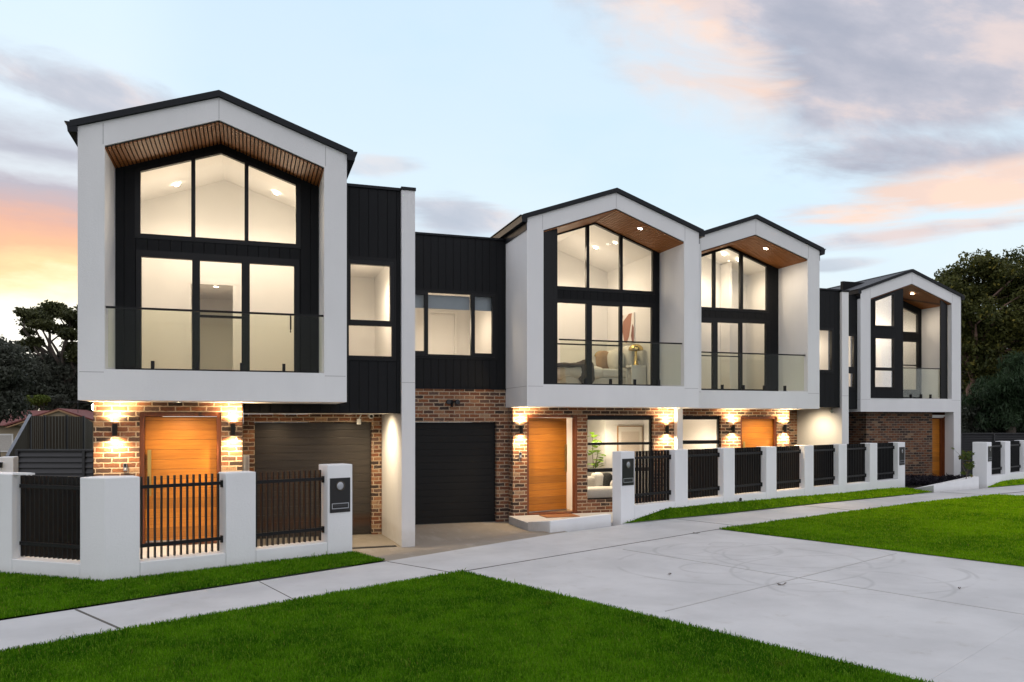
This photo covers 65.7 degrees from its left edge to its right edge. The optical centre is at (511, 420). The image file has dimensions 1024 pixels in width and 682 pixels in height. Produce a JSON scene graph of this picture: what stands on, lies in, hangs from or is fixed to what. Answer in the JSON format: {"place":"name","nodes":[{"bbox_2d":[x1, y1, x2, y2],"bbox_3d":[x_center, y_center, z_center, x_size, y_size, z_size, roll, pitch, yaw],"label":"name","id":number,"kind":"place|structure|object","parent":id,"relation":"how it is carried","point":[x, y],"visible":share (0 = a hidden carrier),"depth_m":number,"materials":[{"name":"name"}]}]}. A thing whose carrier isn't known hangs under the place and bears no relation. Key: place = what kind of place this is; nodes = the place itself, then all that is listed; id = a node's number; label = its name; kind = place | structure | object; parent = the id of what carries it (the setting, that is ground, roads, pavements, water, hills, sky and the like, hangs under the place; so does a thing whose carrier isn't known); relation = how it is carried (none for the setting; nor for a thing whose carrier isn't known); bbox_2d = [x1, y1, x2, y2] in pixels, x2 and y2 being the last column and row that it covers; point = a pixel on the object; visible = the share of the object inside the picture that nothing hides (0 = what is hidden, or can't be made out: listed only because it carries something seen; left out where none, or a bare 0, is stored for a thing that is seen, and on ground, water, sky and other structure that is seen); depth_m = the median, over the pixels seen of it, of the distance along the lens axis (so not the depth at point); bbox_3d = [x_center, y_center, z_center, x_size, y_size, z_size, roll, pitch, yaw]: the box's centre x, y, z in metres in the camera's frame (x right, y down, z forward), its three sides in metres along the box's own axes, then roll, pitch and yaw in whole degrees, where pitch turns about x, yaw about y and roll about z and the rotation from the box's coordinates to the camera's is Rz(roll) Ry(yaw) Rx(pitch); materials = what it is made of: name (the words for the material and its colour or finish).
{"place":"outdoors","nodes":[
{"label":"outdoors","id":0,"kind":"place"},
{"bbox_2d":[257,521,565,560],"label":"driveway","id":1,"kind":"structure","parent":0,"point":[434,538],"depth_m":15.54,"materials":[{"name":"brown concrete"}]},
{"bbox_2d":[243,455,248,470],"bbox_3d":[-5.294,1.530,15.802,0.115,1.700,0.050,0,0,-18],"label":"leaning board","id":2,"kind":"object","parent":1,"relation":"on","point":[245,462],"visible":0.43,"depth_m":15.79,"materials":[{"name":"white plastic"}]},
{"bbox_2d":[352,545,396,548],"bbox_3d":[-2.643,2.334,14.562,1.040,0.028,0.120,0,0,-18],"label":"drain grate","id":3,"kind":"object","parent":1,"relation":"on","point":[374,547],"visible":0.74,"depth_m":14.57,"materials":[{"name":"metal"}]},
{"bbox_2d":[0,568,933,681],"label":"lawn","id":4,"kind":"structure","parent":0,"point":[386,678],"depth_m":7.02,"materials":[{"name":"green plant"}]},
{"bbox_2d":[0,553,1016,620],"bbox_3d":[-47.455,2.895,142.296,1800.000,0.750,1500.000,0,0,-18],"label":"ground","id":5,"kind":"structure","parent":0,"point":[102,604],"depth_m":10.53,"materials":[{"name":"green plant"}]},
{"bbox_2d":[0,456,17,471],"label":"fence pillar","id":6,"kind":"structure","parent":5,"relation":"on","point":[8,463],"depth_m":15.33,"materials":[{"name":"white paint"}]},
{"bbox_2d":[0,336,37,456],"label":"bushy tree","id":7,"kind":"object","parent":5,"relation":"on","point":[13,381],"visible":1,"depth_m":29.70,"materials":[{"name":"green plant"}]},
{"bbox_2d":[24,395,50,410],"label":"lime shrub","id":8,"kind":"object","parent":5,"relation":"on","point":[38,400],"visible":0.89,"depth_m":45.76,"materials":[{"name":"green plant"}]},
{"bbox_2d":[12,299,77,383],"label":"gum tree","id":9,"kind":"object","parent":5,"relation":"on","point":[42,316],"visible":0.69,"depth_m":50.52,"materials":[{"name":"green plant"}]},
{"bbox_2d":[0,402,92,456],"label":"neighbour house","id":10,"kind":"structure","parent":5,"relation":"on","point":[9,431],"depth_m":39.53,"materials":[{"name":"red tile"}]},
{"bbox_2d":[0,434,12,451],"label":"window","id":11,"kind":"structure","parent":10,"relation":"in","point":[0,434],"depth_m":39.43,"materials":[{"name":"grey glass"}]},
{"bbox_2d":[15,353,78,410],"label":"bushy tree","id":12,"kind":"object","parent":5,"relation":"on","point":[32,369],"visible":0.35,"depth_m":49.21,"materials":[{"name":"green plant"}]},
{"bbox_2d":[5,414,92,455],"bbox_3d":[-12.368,1.262,21.579,0.241,2.876,4.891,0,0,-5],"label":"ribbed steel fence","id":13,"kind":"object","parent":5,"relation":"on","point":[54,432],"visible":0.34,"depth_m":21.30,"materials":[{"name":"metal"}]},
{"bbox_2d":[15,449,92,476],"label":"slat side gate","id":14,"kind":"structure","parent":5,"relation":"on","point":[62,462],"depth_m":17.60,"materials":[{"name":"metal"}]},
{"bbox_2d":[31,350,85,408],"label":"bushy tree","id":15,"kind":"object","parent":5,"relation":"on","point":[57,371],"visible":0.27,"depth_m":50.59,"materials":[{"name":"green plant"}]},
{"bbox_2d":[47,393,69,409],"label":"pointed shrub","id":16,"kind":"object","parent":5,"relation":"on","point":[59,400],"visible":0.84,"depth_m":46.30,"materials":[{"name":"green plant"}]},
{"bbox_2d":[66,358,92,411],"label":"bushy tree","id":17,"kind":"object","parent":5,"relation":"on","point":[88,406],"visible":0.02,"depth_m":52.25,"materials":[{"name":"green plant"}]},
{"bbox_2d":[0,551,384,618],"bbox_3d":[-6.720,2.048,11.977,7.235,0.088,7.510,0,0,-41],"label":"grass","id":18,"kind":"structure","parent":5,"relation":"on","point":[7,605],"depth_m":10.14,"materials":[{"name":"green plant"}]},
{"bbox_2d":[64,90,415,557],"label":"townhouse","id":19,"kind":"structure","parent":5,"relation":"on","point":[291,337],"depth_m":13.49,"materials":[{"name":"paint"}]},
{"bbox_2d":[112,424,116,435],"bbox_3d":[-6.405,0.145,12.793,0.080,0.190,0.114,0,0,-18],"label":"wall light","id":20,"kind":"object","parent":19,"relation":"attached to","point":[114,429],"visible":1,"depth_m":12.74,"materials":[{"name":"black metal"}]},
{"bbox_2d":[123,463,126,470],"bbox_3d":[-6.281,0.755,12.882,0.056,0.130,0.024,0,0,-18],"label":"doorbell","id":21,"kind":"object","parent":19,"relation":"attached to","point":[124,466],"visible":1,"depth_m":12.87,"materials":[{"name":"grey metal"}]},
{"bbox_2d":[136,249,298,372],"bbox_3d":[-4.880,-1.769,13.266,2.555,2.002,0.082,0,0,-18],"label":"sliding door","id":22,"kind":"structure","parent":19,"relation":"in","point":[196,258],"depth_m":13.19,"materials":[{"name":"black metal"}]},
{"bbox_2d":[135,150,300,248],"bbox_3d":[-4.879,-3.740,13.267,2.598,1.560,0.082,0,0,-18],"label":"gable window","id":23,"kind":"structure","parent":19,"relation":"in","point":[192,159],"depth_m":13.18,"materials":[{"name":"black metal"}]},
{"bbox_2d":[230,424,234,434],"bbox_3d":[-4.700,0.145,13.361,0.080,0.190,0.114,0,0,-18],"label":"wall light","id":24,"kind":"object","parent":19,"relation":"attached to","point":[232,429],"visible":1,"depth_m":13.31,"materials":[{"name":"black metal"}]},
{"bbox_2d":[255,422,370,538],"bbox_3d":[-4.100,1.224,16.426,2.335,2.383,0.062,0,0,-18],"label":"garage door","id":25,"kind":"structure","parent":19,"relation":"in","point":[279,446],"depth_m":16.37,"materials":[{"name":"black metal"}]},
{"bbox_2d":[348,259,392,356],"bbox_3d":[-2.590,-2.046,14.526,0.826,1.756,0.082,0,0,-18],"label":"window","id":26,"kind":"structure","parent":19,"relation":"in","point":[389,323],"depth_m":14.51,"materials":[{"name":"black metal"}]},
{"bbox_2d":[415,188,705,524],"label":"townhouse","id":27,"kind":"structure","parent":5,"relation":"on","point":[511,314],"depth_m":18.22,"materials":[{"name":"concrete"}]},
{"bbox_2d":[446,399,459,406],"bbox_3d":[-1.342,-0.395,17.852,0.316,0.165,0.180,0,0,-18],"label":"security light","id":28,"kind":"object","parent":27,"relation":"attached to","point":[451,402],"visible":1,"depth_m":17.80,"materials":[{"name":"black metal"}]},
{"bbox_2d":[415,422,494,524],"bbox_3d":[-1.507,1.196,18.028,2.337,2.319,0.062,0,0,-18],"label":"garage door","id":29,"kind":"structure","parent":27,"relation":"in","point":[455,461],"depth_m":18.07,"materials":[{"name":"black metal"}]},
{"bbox_2d":[415,291,494,356],"bbox_3d":[-1.368,-2.175,17.932,2.050,1.430,0.082,0,0,-18],"label":"window","id":30,"kind":"structure","parent":27,"relation":"in","point":[472,296],"depth_m":18.04,"materials":[{"name":"black metal"}]},
{"bbox_2d":[587,432,605,472],"bbox_3d":[2.090,1.195,20.096,0.545,1.809,0.497,0,0,-18],"label":"fiddle leaf plant","id":31,"kind":"object","parent":27,"relation":"on","point":[593,464],"visible":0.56,"depth_m":20.06,"materials":[{"name":"green plant"}]},
{"bbox_2d":[557,361,639,383],"bbox_3d":[1.958,-1.150,20.582,2.153,0.740,1.777,0,0,-18],"label":"bed","id":32,"kind":"object","parent":27,"relation":"on","point":[573,375],"visible":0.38,"depth_m":19.78,"materials":[{"name":"white fabric"}]},
{"bbox_2d":[557,360,594,383],"bbox_3d":[1.495,-1.200,19.973,0.974,0.681,1.083,0,0,-18],"label":"throw","id":33,"kind":"object","parent":32,"relation":"on","point":[581,364],"visible":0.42,"depth_m":19.59,"materials":[{"name":"grey fabric"}]},
{"bbox_2d":[596,351,608,368],"bbox_3d":[2.381,-1.570,20.609,0.382,0.511,0.448,0,0,-18],"label":"pillow","id":34,"kind":"object","parent":32,"relation":"on","point":[601,359],"visible":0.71,"depth_m":20.44,"materials":[{"name":"beige fabric"}]},
{"bbox_2d":[607,349,623,368],"bbox_3d":[2.665,-1.560,20.326,0.368,0.579,0.560,0,0,-18],"label":"pillow","id":35,"kind":"object","parent":32,"relation":"on","point":[612,359],"visible":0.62,"depth_m":20.17,"materials":[{"name":"white fabric"}]},
{"bbox_2d":[623,345,634,368],"bbox_3d":[2.985,-1.620,20.280,0.283,0.619,0.523,0,0,-18],"label":"pillow","id":36,"kind":"object","parent":32,"relation":"on","point":[628,357],"visible":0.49,"depth_m":20.08,"materials":[{"name":"white fabric"}]},
{"bbox_2d":[557,222,654,294],"bbox_3d":[2.180,-3.868,18.799,2.690,1.635,0.082,0,0,-18],"label":"gable window","id":37,"kind":"structure","parent":27,"relation":"in","point":[621,237],"depth_m":18.87,"materials":[{"name":"black metal"}]},
{"bbox_2d":[557,299,655,385],"bbox_3d":[2.175,-1.808,18.798,2.720,2.044,0.082,0,0,-18],"label":"sliding door","id":38,"kind":"structure","parent":27,"relation":"in","point":[588,303],"depth_m":18.89,"materials":[{"name":"black metal"}]},
{"bbox_2d":[587,486,638,497],"bbox_3d":[2.356,1.770,19.637,1.710,0.660,0.794,0,0,-18],"label":"sofa","id":39,"kind":"object","parent":27,"relation":"on","point":[598,491],"visible":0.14,"depth_m":19.17,"materials":[{"name":"white fabric"}]},
{"bbox_2d":[587,476,594,486],"bbox_3d":[1.893,1.538,19.553,0.348,0.350,0.262,0,0,-18],"label":"cushion","id":40,"kind":"object","parent":39,"relation":"on","point":[590,481],"visible":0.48,"depth_m":19.45,"materials":[{"name":"beige fabric"}]},
{"bbox_2d":[591,472,603,485],"bbox_3d":[2.117,1.480,19.624,0.361,0.423,0.243,0,0,-18],"label":"cushion","id":41,"kind":"object","parent":39,"relation":"on","point":[598,476],"visible":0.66,"depth_m":19.52,"materials":[{"name":"white fabric"}]},
{"bbox_2d":[603,473,611,485],"bbox_3d":[2.365,1.500,19.659,0.326,0.418,0.221,0,0,-18],"label":"cushion","id":42,"kind":"object","parent":39,"relation":"on","point":[607,478],"visible":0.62,"depth_m":19.55,"materials":[{"name":"grey fabric"}]},
{"bbox_2d":[587,415,651,499],"bbox_3d":[2.553,0.868,19.003,1.735,1.989,0.082,0,0,-18],"label":"window","id":43,"kind":"structure","parent":27,"relation":"in","point":[589,417],"depth_m":18.94,"materials":[{"name":"black metal"}]},
{"bbox_2d":[623,312,634,344],"bbox_3d":[3.017,-2.395,20.763,0.034,0.770,0.825,0,0,-18],"label":"abstract painting","id":44,"kind":"object","parent":27,"relation":"attached to","point":[628,327],"visible":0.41,"depth_m":20.66,"materials":[{"name":"paint"}]},
{"bbox_2d":[617,426,642,464],"bbox_3d":[3.062,0.640,20.593,0.720,1.020,0.058,0,0,-18],"label":"framed print","id":45,"kind":"object","parent":27,"relation":"attached to","point":[629,433],"visible":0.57,"depth_m":20.57,"materials":[{"name":"paper"}]},
{"bbox_2d":[626,365,645,384],"bbox_3d":[3.099,-1.080,19.850,0.400,0.600,0.340,0,0,-18],"label":"bedside table","id":46,"kind":"object","parent":27,"relation":"on","point":[637,373],"visible":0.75,"depth_m":19.71,"materials":[{"name":"white wood"}]},
{"bbox_2d":[628,344,642,364],"bbox_3d":[3.099,-1.650,19.850,0.380,0.540,0.380,0,0,-18],"label":"table lamp","id":47,"kind":"object","parent":46,"relation":"on","point":[635,347],"visible":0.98,"depth_m":19.78,"materials":[{"name":"gold metal"}]},
{"bbox_2d":[509,512,611,532],"bbox_3d":[2.303,2.191,17.119,4.399,0.618,3.138,0,0,-18],"label":"porch step","id":48,"kind":"object","parent":5,"relation":"on","point":[584,521],"visible":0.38,"depth_m":15.76,"materials":[{"name":"concrete"}]},
{"bbox_2d":[539,513,579,517],"bbox_3d":[1.073,2.150,17.962,0.800,0.016,0.500,0,0,-18],"label":"doormat","id":49,"kind":"object","parent":48,"relation":"on","point":[558,515],"visible":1,"depth_m":17.92,"materials":[{"name":"brown"}]},
{"bbox_2d":[683,214,849,449],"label":"townhouse","id":50,"kind":"structure","parent":5,"relation":"on","point":[773,339],"depth_m":21.07,"materials":[{"name":"paint"}]},
{"bbox_2d":[683,416,718,447],"bbox_3d":[4.649,0.870,20.482,1.578,1.984,0.082,0,0,-18],"label":"window","id":51,"kind":"structure","parent":50,"relation":"in","point":[716,418],"depth_m":20.56,"materials":[{"name":"glass"}]},
{"bbox_2d":[701,246,768,312],"bbox_3d":[5.637,-3.718,20.759,2.530,1.695,0.082,0,0,-18],"label":"gable window","id":52,"kind":"structure","parent":50,"relation":"in","point":[740,255],"depth_m":20.85,"materials":[{"name":"black metal"}]},
{"bbox_2d":[701,317,769,390],"bbox_3d":[5.647,-1.705,20.762,2.550,1.930,0.082,0,0,-18],"label":"sliding door","id":53,"kind":"structure","parent":50,"relation":"in","point":[714,322],"depth_m":20.84,"materials":[{"name":"black metal"}]},
{"bbox_2d":[820,329,832,370],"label":"window","id":54,"kind":"structure","parent":50,"relation":"in","point":[831,330],"depth_m":23.34,"materials":[{"name":"black metal"}]},
{"bbox_2d":[828,269,964,475],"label":"townhouse","id":55,"kind":"structure","parent":5,"relation":"on","point":[904,365],"depth_m":27.63,"materials":[{"name":"paint"}]},
{"bbox_2d":[849,335,854,387],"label":"window","id":56,"kind":"structure","parent":55,"relation":"in","point":[851,369],"depth_m":26.54,"materials":[{"name":"black metal"}]},
{"bbox_2d":[874,337,894,387],"bbox_3d":[12.546,-1.950,26.768,0.840,1.700,0.082,0,0,-18],"label":"window","id":57,"kind":"structure","parent":55,"relation":"in","point":[892,369],"depth_m":26.78,"materials":[{"name":"black metal"}]},
{"bbox_2d":[874,293,894,326],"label":"gable window","id":58,"kind":"structure","parent":55,"relation":"in","point":[893,294],"depth_m":26.82,"materials":[{"name":"black metal"}]},
{"bbox_2d":[903,306,918,333],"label":"gable window","id":59,"kind":"structure","parent":55,"relation":"in","point":[917,314],"depth_m":28.88,"materials":[{"name":"black metal"}]},
{"bbox_2d":[903,340,918,396],"bbox_3d":[14.005,-1.885,28.651,1.700,2.070,0.082,0,0,-18],"label":"sliding door","id":60,"kind":"structure","parent":55,"relation":"in","point":[906,393],"depth_m":28.83,"materials":[{"name":"black metal"}]},
{"bbox_2d":[914,476,978,493],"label":"ramp wall","id":61,"kind":"structure","parent":5,"relation":"on","point":[968,483],"depth_m":24.01,"materials":[{"name":"white concrete"}]},
{"bbox_2d":[951,447,974,478],"bbox_3d":[13.897,1.506,24.281,0.738,1.397,0.504,0,0,-18],"label":"young shrub","id":62,"kind":"object","parent":61,"relation":"on","point":[967,456],"visible":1,"depth_m":24.28,"materials":[{"name":"green plant"}]},
{"bbox_2d":[961,385,966,406],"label":"bushy tree","id":63,"kind":"object","parent":5,"relation":"on","point":[962,391],"visible":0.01,"depth_m":46.24,"materials":[{"name":"green plant"}]},
{"bbox_2d":[932,245,1023,404],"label":"fig tree","id":64,"kind":"object","parent":5,"relation":"on","point":[992,289],"visible":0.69,"depth_m":39.16,"materials":[{"name":"green plant"}]},
{"bbox_2d":[961,403,1000,432],"bbox_3d":[22.250,0.863,38.037,2.462,3.718,2.710,0,0,24],"label":"shrub","id":65,"kind":"object","parent":5,"relation":"on","point":[967,422],"visible":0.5,"depth_m":37.51,"materials":[{"name":"green plant"}]},
{"bbox_2d":[961,341,1002,400],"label":"bushy tree","id":66,"kind":"object","parent":5,"relation":"on","point":[962,383],"visible":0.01,"depth_m":42.53,"materials":[{"name":"green plant"}]},
{"bbox_2d":[977,400,1005,432],"bbox_3d":[23.337,0.811,39.028,3.095,3.825,2.525,0,0,-18],"label":"shrub","id":67,"kind":"object","parent":5,"relation":"on","point":[998,426],"visible":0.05,"depth_m":38.34,"materials":[{"name":"green plant"}]},
{"bbox_2d":[961,433,1023,476],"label":"boundary slat fence","id":68,"kind":"object","parent":5,"relation":"on","point":[968,440],"visible":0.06,"depth_m":31.00,"materials":[{"name":"metal"}]},
{"bbox_2d":[961,351,1023,432],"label":"weeping sheoak","id":69,"kind":"object","parent":5,"relation":"on","point":[1002,395],"visible":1,"depth_m":36.62,"materials":[{"name":"green plant"}]},
{"bbox_2d":[998,422,1023,432],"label":"shrub","id":70,"kind":"object","parent":5,"relation":"on","point":[1016,430],"visible":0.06,"depth_m":37.73,"materials":[{"name":"green plant"}]},
{"bbox_2d":[0,485,1023,650],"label":"footpath","id":71,"kind":"structure","parent":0,"point":[27,630],"depth_m":11.05,"materials":[{"name":"concrete"}]},
{"bbox_2d":[75,491,1023,628],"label":"pavement joints","id":72,"kind":"object","parent":71,"relation":"on","point":[94,617],"visible":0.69,"depth_m":11.57,"materials":[{"name":"grey concrete"}]},
{"bbox_2d":[0,0,1023,416],"label":"sky","id":73,"kind":"structure","parent":0,"point":[887,136],"materials":[{"name":"blue"}]},
{"bbox_2d":[466,529,1023,681],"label":"driveway apron","id":74,"kind":"object","parent":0,"point":[904,634],"visible":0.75,"depth_m":9.68,"materials":[{"name":"concrete"}]},
{"bbox_2d":[623,549,1020,613],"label":"saw cuts","id":75,"kind":"object","parent":74,"relation":"on","point":[804,578],"visible":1,"depth_m":10.08,"materials":[{"name":"grey concrete"}]},
{"bbox_2d":[623,487,931,523],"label":"lawn","id":76,"kind":"structure","parent":0,"point":[660,513],"depth_m":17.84,"materials":[{"name":"green plant"}]},
{"bbox_2d":[719,494,1023,565],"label":"lawn","id":77,"kind":"structure","parent":0,"point":[917,533],"depth_m":14.68,"materials":[{"name":"green plant"}]},
{"bbox_2d":[905,485,922,494],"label":"yard paving","id":78,"kind":"structure","parent":0,"point":[914,486],"depth_m":25.92,"materials":[{"name":"concrete"}]},
{"bbox_2d":[905,473,969,486],"bbox_3d":[13.786,2.017,26.534,3.588,0.512,1.455,0,0,-18],"label":"ground cover","id":79,"kind":"object","parent":78,"relation":"on","point":[919,480],"visible":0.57,"depth_m":26.14,"materials":[{"name":"black plant"}]},
{"bbox_2d":[988,478,1023,486],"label":"lawn","id":80,"kind":"structure","parent":0,"point":[1001,482],"depth_m":25.64,"materials":[{"name":"green plant"}]},
{"bbox_2d":[973,440,1023,488],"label":"masonry fence","id":81,"kind":"object","parent":80,"relation":"on","point":[1006,463],"visible":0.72,"depth_m":25.81,"materials":[{"name":"white paint"}]},
{"bbox_2d":[988,446,991,461],"bbox_3d":[15.050,1.042,24.962,0.310,0.475,0.026,0,0,-41],"label":"letterbox","id":82,"kind":"object","parent":81,"relation":"attached to","point":[989,453],"visible":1,"depth_m":24.93,"materials":[{"name":"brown metal"}]},
{"bbox_2d":[1008,492,1023,494],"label":"driveway apron","id":83,"kind":"object","parent":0,"point":[1020,493],"depth_m":22.84,"materials":[{"name":"concrete"}]},
{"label":"road","id":84,"kind":"structure","parent":0,"visible":0},
{"bbox_2d":[906,610,1023,681],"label":"kerb","id":85,"kind":"structure","parent":84,"relation":"on","point":[936,667],"depth_m":7.26,"materials":[{"name":"concrete"}]},
{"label":"yard paving","id":86,"kind":"structure","parent":0,"visible":0},
{"bbox_2d":[0,463,351,604],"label":"masonry fence","id":87,"kind":"object","parent":86,"relation":"on","point":[91,527],"visible":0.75,"depth_m":10.91,"materials":[{"name":"white paint"}]},
{"bbox_2d":[330,477,349,512],"bbox_3d":[-2.699,1.171,12.472,0.349,0.541,0.026,0,0,-40],"label":"letterbox","id":88,"kind":"object","parent":87,"relation":"attached to","point":[339,494],"visible":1,"depth_m":12.46,"materials":[{"name":"black metal"}]},
{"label":"yard paving","id":89,"kind":"structure","parent":0,"visible":0},
{"bbox_2d":[612,442,904,525],"bbox_3d":[7.104,1.513,20.435,13.179,1.774,0.300,0,0,-41],"label":"masonry fence","id":90,"kind":"object","parent":89,"relation":"on","point":[674,478],"visible":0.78,"depth_m":19.18,"materials":[{"name":"white paint"}]},
{"bbox_2d":[622,458,633,485],"bbox_3d":[2.369,1.044,16.152,0.352,0.543,0.026,0,0,-41],"label":"letterbox","id":91,"kind":"object","parent":90,"relation":"attached to","point":[627,471],"visible":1,"depth_m":16.14,"materials":[{"name":"brown metal"}]},
{"bbox_2d":[899,447,904,464],"bbox_3d":[12.031,1.089,24.453,0.360,0.552,0.026,0,0,-41],"label":"letterbox","id":92,"kind":"object","parent":90,"relation":"attached to","point":[901,455],"visible":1,"depth_m":24.43,"materials":[{"name":"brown metal"}]}
]}

